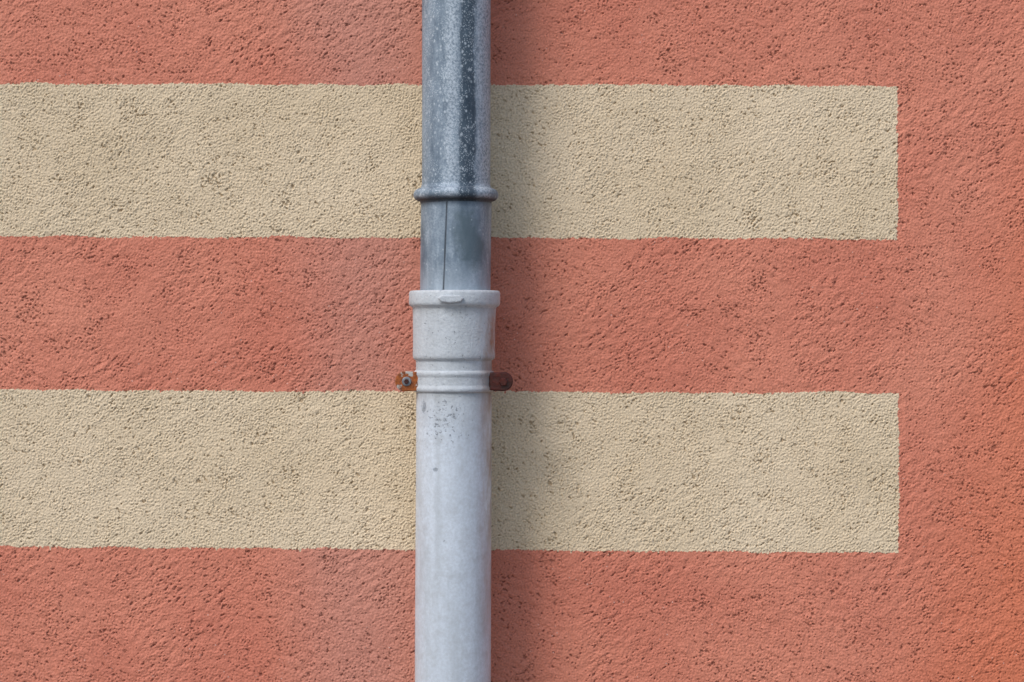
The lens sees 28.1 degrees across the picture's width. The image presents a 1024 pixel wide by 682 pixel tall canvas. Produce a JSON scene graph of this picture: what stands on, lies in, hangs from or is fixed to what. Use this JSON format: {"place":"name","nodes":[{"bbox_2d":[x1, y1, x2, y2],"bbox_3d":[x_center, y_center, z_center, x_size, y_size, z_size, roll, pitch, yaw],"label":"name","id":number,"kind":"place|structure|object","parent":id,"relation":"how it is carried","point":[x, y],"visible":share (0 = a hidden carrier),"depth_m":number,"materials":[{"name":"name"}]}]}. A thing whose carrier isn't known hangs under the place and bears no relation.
{"place":"outdoors","nodes":[
{"label":"outdoors","id":0,"kind":"place"},
{"label":"ground","id":1,"kind":"structure","parent":0,"visible":0},
{"bbox_3d":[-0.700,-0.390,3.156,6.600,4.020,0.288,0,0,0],"label":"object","id":2,"kind":"object","parent":1,"relation":"on","visible":0},
{"bbox_2d":[395,0,512,681],"bbox_3d":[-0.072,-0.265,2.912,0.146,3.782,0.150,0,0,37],"label":"downpipe","id":3,"kind":"object","parent":2,"relation":"attached to","point":[453,380],"visible":1,"depth_m":2.87,"materials":[{"name":"metal"}]},
{"bbox_2d":[0,0,1023,681],"bbox_3d":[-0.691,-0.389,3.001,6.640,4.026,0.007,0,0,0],"label":"stucco coat","id":4,"kind":"object","parent":2,"relation":"attached to","point":[758,358],"visible":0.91,"depth_m":3.00,"materials":[{"name":"paint"}]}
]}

